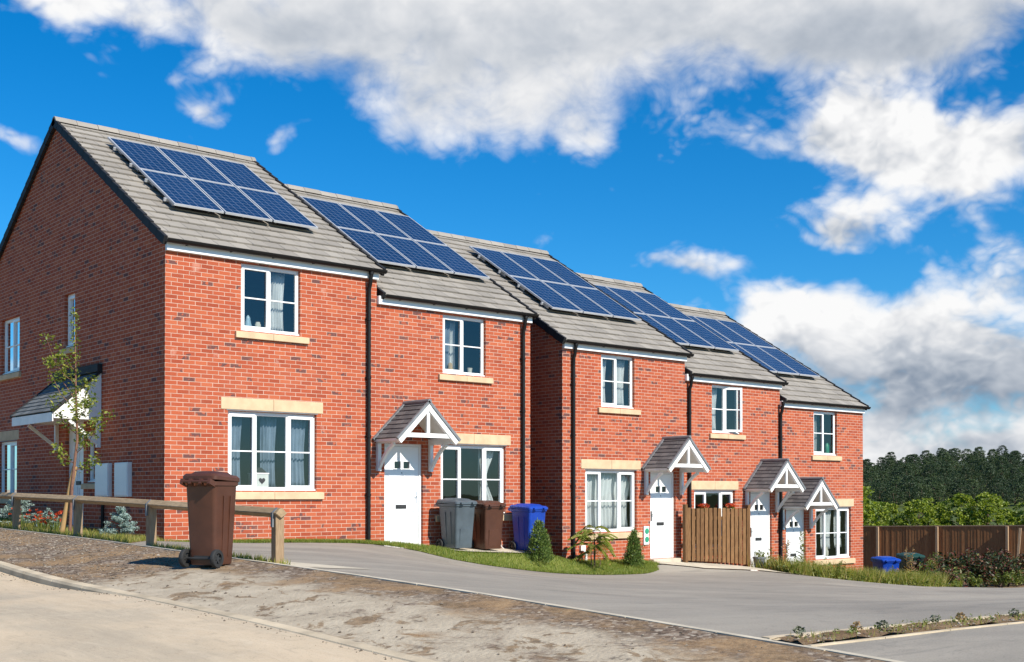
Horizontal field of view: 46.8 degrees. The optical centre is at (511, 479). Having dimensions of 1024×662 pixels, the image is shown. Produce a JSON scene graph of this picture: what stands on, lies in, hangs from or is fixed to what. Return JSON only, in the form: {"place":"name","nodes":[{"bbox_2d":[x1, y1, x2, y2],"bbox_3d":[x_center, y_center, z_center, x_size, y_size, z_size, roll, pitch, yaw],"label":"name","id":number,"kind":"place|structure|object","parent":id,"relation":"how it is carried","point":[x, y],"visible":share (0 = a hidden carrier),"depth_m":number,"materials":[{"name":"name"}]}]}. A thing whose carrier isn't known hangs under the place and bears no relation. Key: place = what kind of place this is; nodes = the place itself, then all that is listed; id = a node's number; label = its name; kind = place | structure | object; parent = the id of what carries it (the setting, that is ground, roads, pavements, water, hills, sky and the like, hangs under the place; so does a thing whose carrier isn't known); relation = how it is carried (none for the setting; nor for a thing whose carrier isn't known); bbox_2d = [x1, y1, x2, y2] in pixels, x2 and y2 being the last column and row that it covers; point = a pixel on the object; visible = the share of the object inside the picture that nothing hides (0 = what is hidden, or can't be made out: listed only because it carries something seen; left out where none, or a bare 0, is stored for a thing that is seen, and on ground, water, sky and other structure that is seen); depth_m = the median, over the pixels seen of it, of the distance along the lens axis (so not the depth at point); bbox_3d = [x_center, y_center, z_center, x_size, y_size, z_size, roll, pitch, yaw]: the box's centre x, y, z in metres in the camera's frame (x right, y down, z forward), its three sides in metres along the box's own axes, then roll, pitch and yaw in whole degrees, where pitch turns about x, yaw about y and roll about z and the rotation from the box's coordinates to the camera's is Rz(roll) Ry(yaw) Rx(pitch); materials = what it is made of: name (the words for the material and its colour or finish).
{"place":"outdoors","nodes":[
{"label":"outdoors","id":0,"kind":"place"},
{"bbox_2d":[0,517,174,542],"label":"rough grass","id":1,"kind":"structure","parent":0,"point":[94,534],"depth_m":18.83,"materials":[{"name":"green plant"}]},
{"bbox_2d":[0,572,408,661],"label":"road","id":2,"kind":"structure","parent":0,"point":[39,622],"depth_m":8.90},
{"bbox_2d":[0,561,438,661],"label":"kerb","id":3,"kind":"structure","parent":2,"relation":"on","point":[31,575],"depth_m":10.60,"materials":[{"name":"concrete"}]},
{"bbox_2d":[175,538,658,574],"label":"lawn","id":4,"kind":"structure","parent":0,"point":[536,566],"depth_m":24.44,"materials":[{"name":"plant"}]},
{"bbox_2d":[450,548,530,552],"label":"bin slab","id":5,"kind":"structure","parent":4,"relation":"on","point":[495,550],"depth_m":24.53,"materials":[{"name":"concrete"}]},
{"bbox_2d":[435,498,476,547],"bbox_3d":[-1.123,0.892,24.034,0.581,1.041,0.770,1,-1,-43],"label":"wheelie bin","id":6,"kind":"object","parent":5,"relation":"on","point":[456,518],"visible":0.98,"depth_m":23.84,"materials":[{"name":"grey plastic"}]},
{"bbox_2d":[470,500,505,548],"bbox_3d":[-0.529,0.944,24.570,0.571,1.031,0.770,1,-1,-38],"label":"wheelie bin","id":7,"kind":"object","parent":5,"relation":"on","point":[487,524],"visible":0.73,"depth_m":24.35,"materials":[{"name":"brown plastic"}]},
{"bbox_2d":[508,503,547,549],"bbox_3d":[0.349,1.021,25.325,0.571,1.021,0.770,1,-1,-44],"label":"wheelie bin","id":8,"kind":"object","parent":5,"relation":"on","point":[525,516],"visible":0.81,"depth_m":25.14,"materials":[{"name":"blue plastic"}]},
{"bbox_2d":[523,518,555,564],"bbox_3d":[0.566,1.274,24.699,0.725,0.993,0.718,0,-1,30],"label":"dwarf conifer","id":9,"kind":"object","parent":4,"relation":"on","point":[538,542],"visible":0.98,"depth_m":24.57,"materials":[{"name":"green plant"}]},
{"bbox_2d":[566,524,617,567],"bbox_3d":[1.771,1.480,26.016,1.123,0.986,1.163,0,-1,15],"label":"young sumac","id":10,"kind":"object","parent":4,"relation":"on","point":[583,536],"visible":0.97,"depth_m":25.84,"materials":[{"name":"green plant"}]},
{"bbox_2d":[621,527,644,567],"bbox_3d":[2.801,1.558,26.883,0.547,0.988,0.612,1,-1,-41],"label":"dwarf conifer","id":11,"kind":"object","parent":4,"relation":"on","point":[634,556],"visible":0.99,"depth_m":26.80,"materials":[{"name":"green plant"}]},
{"bbox_2d":[0,528,1022,661],"bbox_3d":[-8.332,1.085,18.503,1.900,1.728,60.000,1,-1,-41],"label":"verge","id":12,"kind":"structure","parent":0,"point":[491,622],"depth_m":9.72,"materials":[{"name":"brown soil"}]},
{"bbox_2d":[178,471,239,567],"bbox_3d":[-3.430,0.449,13.486,0.464,1.089,0.634,0,-1,20],"label":"wheelie bin","id":13,"kind":"object","parent":12,"relation":"on","point":[211,496],"visible":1,"depth_m":13.31,"materials":[{"name":"brown plastic"}]},
{"bbox_2d":[1,528,903,661],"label":"kerb edging","id":14,"kind":"object","parent":12,"relation":"on","point":[685,626],"visible":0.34,"depth_m":9.79,"materials":[{"name":"concrete"}]},
{"bbox_2d":[0,0,1023,465],"label":"sky","id":15,"kind":"structure","parent":0,"point":[842,181],"materials":[{"name":"blue"}]},
{"bbox_2d":[132,541,1023,637],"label":"drive","id":16,"kind":"structure","parent":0,"point":[754,603],"depth_m":15.14,"materials":[{"name":"grey asphalt"}]},
{"bbox_2d":[253,559,365,568],"bbox_3d":[-2.423,1.001,14.057,1.140,0.123,1.650,1,-1,-41],"label":"pale paving wedge","id":17,"kind":"object","parent":16,"relation":"on","point":[311,565],"visible":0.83,"depth_m":13.81,"materials":[{"name":"concrete"}]},
{"bbox_2d":[761,613,1021,644],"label":"bed kerb","id":18,"kind":"structure","parent":16,"relation":"on","point":[772,637],"depth_m":8.90,"materials":[{"name":"concrete"}]},
{"bbox_2d":[655,561,803,574],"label":"front path","id":19,"kind":"structure","parent":0,"point":[709,565],"depth_m":28.84,"materials":[{"name":"concrete"}]},
{"bbox_2d":[683,504,749,570],"bbox_3d":[5.168,1.537,29.781,2.535,1.843,0.100,1,-1,-41],"label":"picket fence","id":20,"kind":"object","parent":19,"relation":"on","point":[735,527],"visible":0.86,"depth_m":29.75,"materials":[{"name":"brown wood"}]},
{"bbox_2d":[476,506,1023,574],"bbox_3d":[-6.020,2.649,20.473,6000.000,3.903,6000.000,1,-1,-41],"label":"ground","id":21,"kind":"structure","parent":0,"point":[977,508],"depth_m":218.16,"materials":[{"name":"green plant"}]},
{"bbox_2d":[0,116,387,544],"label":"brick house","id":22,"kind":"structure","parent":21,"relation":"on","point":[156,261],"depth_m":22.65,"materials":[{"name":"brick"}]},
{"bbox_2d":[0,430,18,503],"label":"window","id":23,"kind":"structure","parent":22,"relation":"in","point":[9,449],"depth_m":26.80,"materials":[{"name":"white plastic"}]},
{"bbox_2d":[0,316,20,380],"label":"window","id":24,"kind":"structure","parent":22,"relation":"in","point":[12,326],"depth_m":26.80,"materials":[{"name":"white plastic"}]},
{"bbox_2d":[59,293,76,354],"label":"window","id":25,"kind":"structure","parent":22,"relation":"in","point":[71,298],"depth_m":24.10,"materials":[{"name":"white plastic"}]},
{"bbox_2d":[66,422,83,529],"bbox_3d":[-8.760,-0.076,23.677,0.300,2.170,1.040,1,-1,-41],"label":"door","id":26,"kind":"structure","parent":22,"relation":"in","point":[77,490],"depth_m":23.79,"materials":[{"name":"white plastic"}]},
{"bbox_2d":[81,435,95,488],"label":"window","id":27,"kind":"structure","parent":22,"relation":"in","point":[92,448],"depth_m":23.17,"materials":[{"name":"white plastic"}]},
{"bbox_2d":[231,417,241,484],"bbox_3d":[-5.093,-0.510,21.655,0.344,1.350,0.064,1,-1,-41],"label":"curtain","id":28,"kind":"object","parent":22,"relation":"hanging from","point":[235,441],"visible":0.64,"depth_m":21.68,"materials":[{"name":"white fabric"}]},
{"bbox_2d":[248,468,268,486],"bbox_3d":[-4.699,-0.034,21.945,0.300,0.375,0.280,1,-1,-41],"label":"lantern","id":29,"kind":"object","parent":22,"relation":"on","point":[262,477],"visible":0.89,"depth_m":21.87,"materials":[{"name":"metal"}]},
{"bbox_2d":[260,416,276,486],"bbox_3d":[-4.558,-0.504,22.168,0.344,1.350,0.064,1,-1,-41],"label":"curtain","id":30,"kind":"object","parent":22,"relation":"hanging from","point":[267,437],"visible":0.8,"depth_m":22.17,"materials":[{"name":"white fabric"}]},
{"bbox_2d":[235,263,309,343],"bbox_3d":[-4.460,-3.250,21.937,1.520,1.374,0.195,1,-1,-41],"label":"window","id":31,"kind":"structure","parent":22,"relation":"in","point":[267,270],"depth_m":21.91,"materials":[{"name":"white plastic"}]},
{"bbox_2d":[221,397,323,499],"bbox_3d":[-4.437,-0.554,21.923,2.120,1.841,0.195,1,-1,-41],"label":"window","id":32,"kind":"structure","parent":22,"relation":"in","point":[299,408],"depth_m":21.95,"materials":[{"name":"white plastic"}]},
{"bbox_2d":[270,272,284,330],"bbox_3d":[-4.410,-3.323,22.276,0.304,1.130,0.063,1,-1,-41],"label":"curtain","id":33,"kind":"object","parent":22,"relation":"hanging from","point":[276,308],"visible":0.93,"depth_m":22.26,"materials":[{"name":"white fabric"}]},
{"bbox_2d":[291,419,305,485],"bbox_3d":[-4.107,-0.500,22.503,0.463,1.351,0.063,1,-1,-41],"label":"curtain","id":34,"kind":"object","parent":22,"relation":"hanging from","point":[298,427],"visible":0.77,"depth_m":22.53,"materials":[{"name":"white fabric"}]},
{"bbox_2d":[151,542,290,564],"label":"edge grass","id":35,"kind":"structure","parent":21,"relation":"on","point":[260,558],"depth_m":14.26,"materials":[{"name":"green plant"}]},
{"bbox_2d":[284,184,538,562],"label":"brick house","id":36,"kind":"structure","parent":21,"relation":"on","point":[439,425],"depth_m":25.08,"materials":[{"name":"brick"}]},
{"bbox_2d":[384,443,425,552],"bbox_3d":[-2.166,0.381,23.803,1.050,2.210,0.300,1,-1,-41],"label":"door","id":37,"kind":"structure","parent":36,"relation":"in","point":[402,487],"depth_m":23.89,"materials":[{"name":"white plastic"}]},
{"bbox_2d":[445,320,449,368],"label":"curtain","id":38,"kind":"object","parent":36,"relation":"hanging from","point":[447,326],"visible":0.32,"depth_m":24.89,"materials":[{"name":"white fabric"}]},
{"bbox_2d":[449,321,454,369],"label":"curtain","id":39,"kind":"object","parent":36,"relation":"hanging from","point":[452,341],"visible":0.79,"depth_m":25.02,"materials":[{"name":"white fabric"}]},
{"bbox_2d":[438,315,492,383],"bbox_3d":[-1.003,-2.739,24.904,1.440,1.374,0.195,1,-1,-41],"label":"window","id":40,"kind":"structure","parent":36,"relation":"in","point":[460,320],"depth_m":24.88,"materials":[{"name":"white plastic"}]},
{"bbox_2d":[435,433,511,521],"bbox_3d":[-0.828,-0.041,25.021,2.040,1.841,0.195,1,-1,-41],"label":"window","id":41,"kind":"structure","parent":36,"relation":"in","point":[469,441],"depth_m":25.25,"materials":[{"name":"white plastic"}]},
{"bbox_2d":[478,449,493,500],"bbox_3d":[-0.551,0.012,25.555,0.443,1.351,0.064,1,-1,-41],"label":"curtain","id":42,"kind":"object","parent":36,"relation":"hanging from","point":[489,455],"visible":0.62,"depth_m":25.54,"materials":[{"name":"white fabric"}]},
{"bbox_2d":[426,229,710,565],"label":"brick house","id":43,"kind":"structure","parent":21,"relation":"on","point":[581,328],"depth_m":28.22,"materials":[{"name":"brick"}]},
{"bbox_2d":[602,359,605,402],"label":"curtain","id":44,"kind":"object","parent":43,"relation":"hanging from","point":[603,377],"visible":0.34,"depth_m":27.91,"materials":[{"name":"white fabric"}]},
{"bbox_2d":[587,473,629,528],"bbox_3d":[2.239,0.511,27.949,1.763,1.352,0.064,1,-1,-41],"label":"curtain","id":45,"kind":"object","parent":43,"relation":"hanging from","point":[608,492],"visible":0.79,"depth_m":27.96,"materials":[{"name":"white fabric"}]},
{"bbox_2d":[581,459,641,539],"bbox_3d":[2.303,0.462,27.708,1.980,1.841,0.195,1,-1,-41],"label":"window","id":46,"kind":"structure","parent":43,"relation":"in","point":[597,467],"depth_m":27.79,"materials":[{"name":"white plastic"}]},
{"bbox_2d":[597,354,640,414],"bbox_3d":[2.489,-2.232,27.901,1.410,1.374,0.195,1,-1,-41],"label":"window","id":47,"kind":"structure","parent":43,"relation":"in","point":[629,411],"depth_m":27.88,"materials":[{"name":"white plastic"}]},
{"bbox_2d":[616,359,624,405],"bbox_3d":[2.564,-2.305,28.264,0.344,1.131,0.064,1,-1,-41],"label":"curtain","id":48,"kind":"object","parent":43,"relation":"hanging from","point":[620,363],"visible":0.87,"depth_m":28.26,"materials":[{"name":"white fabric"}]},
{"bbox_2d":[649,472,681,561],"bbox_3d":[3.687,0.912,28.831,1.010,2.210,0.300,1,-1,-41],"label":"door","id":49,"kind":"structure","parent":43,"relation":"in","point":[661,503],"depth_m":28.92,"materials":[{"name":"white plastic"}]},
{"bbox_2d":[575,272,805,570],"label":"brick house","id":50,"kind":"structure","parent":21,"relation":"on","point":[738,447],"depth_m":31.19,"materials":[{"name":"brick"}]},
{"bbox_2d":[712,388,716,429],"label":"curtain","id":51,"kind":"object","parent":50,"relation":"hanging from","point":[714,392],"visible":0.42,"depth_m":30.52,"materials":[{"name":"white fabric"}]},
{"bbox_2d":[692,481,738,552],"bbox_3d":[5.138,0.962,30.141,1.880,1.841,0.195,1,-1,-41],"label":"window","id":52,"kind":"structure","parent":50,"relation":"in","point":[699,487],"depth_m":30.19,"materials":[{"name":"white plastic"}]},
{"bbox_2d":[709,385,745,439],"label":"window","id":53,"kind":"structure","parent":50,"relation":"in","point":[711,435],"depth_m":30.54,"materials":[{"name":"white plastic"}]},
{"bbox_2d":[750,492,769,570],"bbox_3d":[6.548,1.364,31.403,0.910,2.110,0.123,1,-1,-41],"label":"door","id":54,"kind":"structure","parent":50,"relation":"in","point":[759,519],"depth_m":31.45,"materials":[{"name":"white plastic"}]},
{"bbox_2d":[668,303,870,570],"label":"brick house","id":55,"kind":"structure","parent":21,"relation":"on","point":[832,480],"depth_m":33.75,"materials":[{"name":"brick"}]},
{"bbox_2d":[786,509,803,563],"bbox_3d":[7.704,1.846,32.392,0.900,2.110,0.123,1,-1,-41],"label":"door","id":56,"kind":"structure","parent":55,"relation":"in","point":[793,533],"depth_m":32.42,"materials":[{"name":"white plastic"}]},
{"bbox_2d":[820,510,830,548],"bbox_3d":[8.925,1.412,33.690,0.484,1.131,0.064,1,-1,-41],"label":"curtain","id":57,"kind":"object","parent":55,"relation":"hanging from","point":[827,526],"visible":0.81,"depth_m":33.71,"materials":[{"name":"white fabric"}]},
{"bbox_2d":[811,411,841,460],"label":"window","id":58,"kind":"structure","parent":55,"relation":"in","point":[832,458],"depth_m":33.32,"materials":[{"name":"white plastic"}]},
{"bbox_2d":[813,499,855,564],"bbox_3d":[9.073,1.473,33.520,2.000,1.841,0.195,1,-1,-41],"label":"window","id":59,"kind":"structure","parent":55,"relation":"in","point":[844,504],"depth_m":33.75,"materials":[{"name":"white plastic"}]},
{"bbox_2d":[863,486,882,525],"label":"leafy tree","id":60,"kind":"object","parent":21,"relation":"on","point":[868,504],"visible":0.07,"depth_m":55.46,"materials":[{"name":"green plant"}]},
{"bbox_2d":[863,501,896,525],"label":"hedge bush","id":61,"kind":"object","parent":21,"relation":"on","point":[882,512],"visible":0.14,"depth_m":74.79,"materials":[{"name":"green plant"}]},
{"bbox_2d":[864,501,908,525],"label":"hedge bush","id":62,"kind":"object","parent":21,"relation":"on","point":[892,508],"visible":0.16,"depth_m":76.48,"materials":[{"name":"green plant"}]},
{"bbox_2d":[892,499,942,525],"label":"hedge bush","id":63,"kind":"object","parent":21,"relation":"on","point":[923,508],"visible":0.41,"depth_m":74.39,"materials":[{"name":"green plant"}]},
{"bbox_2d":[907,498,954,525],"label":"hedge bush","id":64,"kind":"object","parent":21,"relation":"on","point":[937,505],"visible":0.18,"depth_m":76.78,"materials":[{"name":"green plant"}]},
{"bbox_2d":[863,525,1023,577],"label":"closeboard fence","id":65,"kind":"object","parent":21,"relation":"on","point":[925,541],"visible":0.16,"depth_m":45.06,"materials":[{"name":"brown wood"}]},
{"bbox_2d":[935,493,989,524],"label":"hedge bush","id":66,"kind":"object","parent":21,"relation":"on","point":[963,498],"visible":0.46,"depth_m":74.80,"materials":[{"name":"green plant"}]},
{"bbox_2d":[959,492,1017,524],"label":"hedge bush","id":67,"kind":"object","parent":21,"relation":"on","point":[989,508],"visible":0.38,"depth_m":74.23,"materials":[{"name":"green plant"}]},
{"bbox_2d":[1007,502,1023,524],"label":"hedge bush","id":68,"kind":"object","parent":21,"relation":"on","point":[1016,514],"visible":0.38,"depth_m":74.69,"materials":[{"name":"green plant"}]},
{"bbox_2d":[758,570,1023,587],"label":"weed bed soil","id":69,"kind":"structure","parent":0,"point":[1010,585],"depth_m":39.67,"materials":[{"name":"brown soil"}]},
{"bbox_2d":[741,548,964,586],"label":"weeds","id":70,"kind":"object","parent":69,"relation":"on","point":[832,570],"visible":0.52,"depth_m":30.44,"materials":[{"name":"green plant"}]},
{"bbox_2d":[871,556,900,572],"bbox_3d":[11.204,2.845,35.495,0.632,1.081,0.848,0,-1,-11],"label":"wheelie bin","id":71,"kind":"object","parent":69,"relation":"on","point":[880,562],"visible":0.34,"depth_m":35.21,"materials":[{"name":"blue plastic"}]},
{"bbox_2d":[896,553,924,571],"bbox_3d":[12.498,2.844,37.135,0.673,1.092,0.867,0,-1,-3],"label":"wheelie bin","id":72,"kind":"object","parent":69,"relation":"on","point":[902,557],"visible":0.3,"depth_m":36.87,"materials":[{"name":"green plastic"}]},
{"bbox_2d":[925,558,960,584],"bbox_3d":[12.736,2.798,35.378,1.260,0.954,1.067,0,-1,-8],"label":"shrub","id":73,"kind":"object","parent":69,"relation":"on","point":[947,570],"visible":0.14,"depth_m":35.19,"materials":[{"name":"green plant"}]},
{"bbox_2d":[932,552,961,577],"bbox_3d":[13.257,2.795,36.357,1.124,1.161,1.144,0,-1,7],"label":"red shrub","id":74,"kind":"object","parent":69,"relation":"on","point":[950,558],"visible":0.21,"depth_m":36.43,"materials":[{"name":"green plant"}]},
{"bbox_2d":[947,547,976,586],"bbox_3d":[13.915,2.794,37.196,1.123,1.335,1.351,0,-1,-23],"label":"red shrub","id":75,"kind":"object","parent":69,"relation":"on","point":[961,565],"visible":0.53,"depth_m":36.84,"materials":[{"name":"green plant"}]},
{"bbox_2d":[962,553,991,586],"bbox_3d":[14.747,2.934,37.756,1.089,1.185,1.207,1,-1,-41],"label":"red shrub","id":76,"kind":"object","parent":69,"relation":"on","point":[978,569],"visible":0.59,"depth_m":37.52,"materials":[{"name":"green plant"}]},
{"bbox_2d":[966,548,1002,587],"bbox_3d":[15.262,2.890,38.453,1.345,1.372,1.080,0,-1,0],"label":"red shrub","id":77,"kind":"object","parent":69,"relation":"on","point":[993,569],"visible":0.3,"depth_m":38.26,"materials":[{"name":"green plant"}]},
{"bbox_2d":[986,550,1015,586],"bbox_3d":[16.024,2.969,39.224,1.117,1.307,1.290,0,-1,10],"label":"red shrub","id":78,"kind":"object","parent":69,"relation":"on","point":[1004,563],"visible":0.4,"depth_m":38.98,"materials":[{"name":"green plant"}]},
{"bbox_2d":[989,570,1015,587],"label":"shrub","id":79,"kind":"object","parent":69,"relation":"on","point":[1006,579],"visible":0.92,"depth_m":38.41,"materials":[{"name":"green plant"}]},
{"bbox_2d":[999,552,1023,586],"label":"red shrub","id":80,"kind":"object","parent":69,"relation":"on","point":[1017,564],"visible":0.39,"depth_m":39.49,"materials":[{"name":"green plant"}]},
{"bbox_2d":[775,612,1023,644],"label":"planting bed","id":81,"kind":"object","parent":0,"point":[841,636],"visible":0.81,"depth_m":8.95,"materials":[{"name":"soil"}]},
{"bbox_2d":[795,611,1023,636],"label":"bed seedlings","id":82,"kind":"object","parent":81,"relation":"on","point":[855,628],"visible":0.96,"depth_m":9.34,"materials":[{"name":"green plant"}]},
{"bbox_2d":[818,623,1023,661],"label":"drive","id":83,"kind":"structure","parent":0,"point":[1003,643],"depth_m":8.27,"materials":[{"name":"grey concrete"}]},
{"bbox_2d":[808,621,1023,646],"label":"bed edging","id":84,"kind":"object","parent":83,"relation":"on","point":[890,636],"visible":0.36,"depth_m":8.83,"materials":[{"name":"concrete"}]},
{"bbox_2d":[874,467,1023,505],"bbox_3d":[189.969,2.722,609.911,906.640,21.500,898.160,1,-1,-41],"label":"hill","id":85,"kind":"structure","parent":0,"point":[1011,504],"depth_m":424.28,"materials":[{"name":"green plant"}]},
{"bbox_2d":[871,482,890,501],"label":"pine tree","id":86,"kind":"object","parent":85,"relation":"on","point":[880,489],"visible":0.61,"depth_m":393.38,"materials":[{"name":"green plant"}]},
{"bbox_2d":[881,486,906,505],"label":"pine tree","id":87,"kind":"object","parent":85,"relation":"on","point":[899,498],"visible":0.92,"depth_m":366.35,"materials":[{"name":"green plant"}]},
{"bbox_2d":[899,475,919,503],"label":"pine tree","id":88,"kind":"object","parent":85,"relation":"on","point":[913,484],"visible":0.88,"depth_m":368.48,"materials":[{"name":"green plant"}]},
{"bbox_2d":[911,483,934,503],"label":"pine tree","id":89,"kind":"object","parent":85,"relation":"on","point":[929,489],"visible":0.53,"depth_m":375.07,"materials":[{"name":"green plant"}]},
{"bbox_2d":[923,481,946,500],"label":"pine tree","id":90,"kind":"object","parent":85,"relation":"on","point":[937,484],"visible":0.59,"depth_m":386.66,"materials":[{"name":"green plant"}]},
{"bbox_2d":[951,479,970,506],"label":"pine tree","id":91,"kind":"object","parent":85,"relation":"on","point":[956,487],"visible":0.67,"depth_m":373.72,"materials":[{"name":"green plant"}]},
{"bbox_2d":[982,466,999,484],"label":"pine tree","id":92,"kind":"object","parent":85,"relation":"on","point":[988,475],"visible":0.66,"depth_m":444.21,"materials":[{"name":"green plant"}]},
{"bbox_2d":[992,487,1014,505],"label":"pine tree","id":93,"kind":"object","parent":85,"relation":"on","point":[1003,489],"visible":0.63,"depth_m":368.83,"materials":[{"name":"green plant"}]},
{"bbox_2d":[1003,481,1023,505],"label":"pine tree","id":94,"kind":"object","parent":85,"relation":"on","point":[1013,483],"visible":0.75,"depth_m":375.10,"materials":[{"name":"green plant"}]},
{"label":"front garden soil","id":95,"kind":"structure","parent":0,"visible":0},
{"bbox_2d":[0,499,38,523],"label":"blue spruce","id":96,"kind":"object","parent":95,"relation":"on","point":[5,509],"visible":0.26,"depth_m":22.55,"materials":[{"name":"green plant"}]},
{"bbox_2d":[27,509,56,529],"bbox_3d":[-8.508,0.726,21.429,0.546,0.411,0.492,0,-1,-19],"label":"flower clump","id":97,"kind":"object","parent":95,"relation":"on","point":[41,525],"visible":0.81,"depth_m":21.37,"materials":[{"name":"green plant"}]},
{"bbox_2d":[40,511,66,531],"bbox_3d":[-8.080,0.745,20.872,0.513,0.419,0.530,1,-1,-41],"label":"flower clump","id":98,"kind":"object","parent":95,"relation":"on","point":[54,520],"visible":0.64,"depth_m":20.81,"materials":[{"name":"green plant"}]},
{"bbox_2d":[59,466,76,532],"bbox_3d":[-7.349,0.460,19.544,0.370,1.369,0.089,0,-1,10],"label":"tree stake","id":99,"kind":"object","parent":95,"relation":"on","point":[64,516],"visible":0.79,"depth_m":19.51,"materials":[{"name":"brown wood"}]},
{"bbox_2d":[39,307,114,532],"bbox_3d":[-7.167,-0.904,19.490,1.053,3.880,0.949,1,-1,-41],"label":"young tree","id":100,"kind":"object","parent":95,"relation":"on","point":[88,403],"visible":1,"depth_m":19.47,"materials":[{"name":"green plant"}]},
{"bbox_2d":[97,506,139,534],"bbox_3d":[-6.399,0.731,19.307,0.663,0.604,0.646,0,-1,-14],"label":"blue spruce","id":101,"kind":"object","parent":95,"relation":"on","point":[120,519],"visible":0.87,"depth_m":19.20,"materials":[{"name":"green plant"}]},
{"bbox_2d":[0,492,286,562],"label":"knee rail fence","id":102,"kind":"object","parent":95,"relation":"on","point":[276,514],"visible":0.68,"depth_m":16.30,"materials":[{"name":"brown wood"}]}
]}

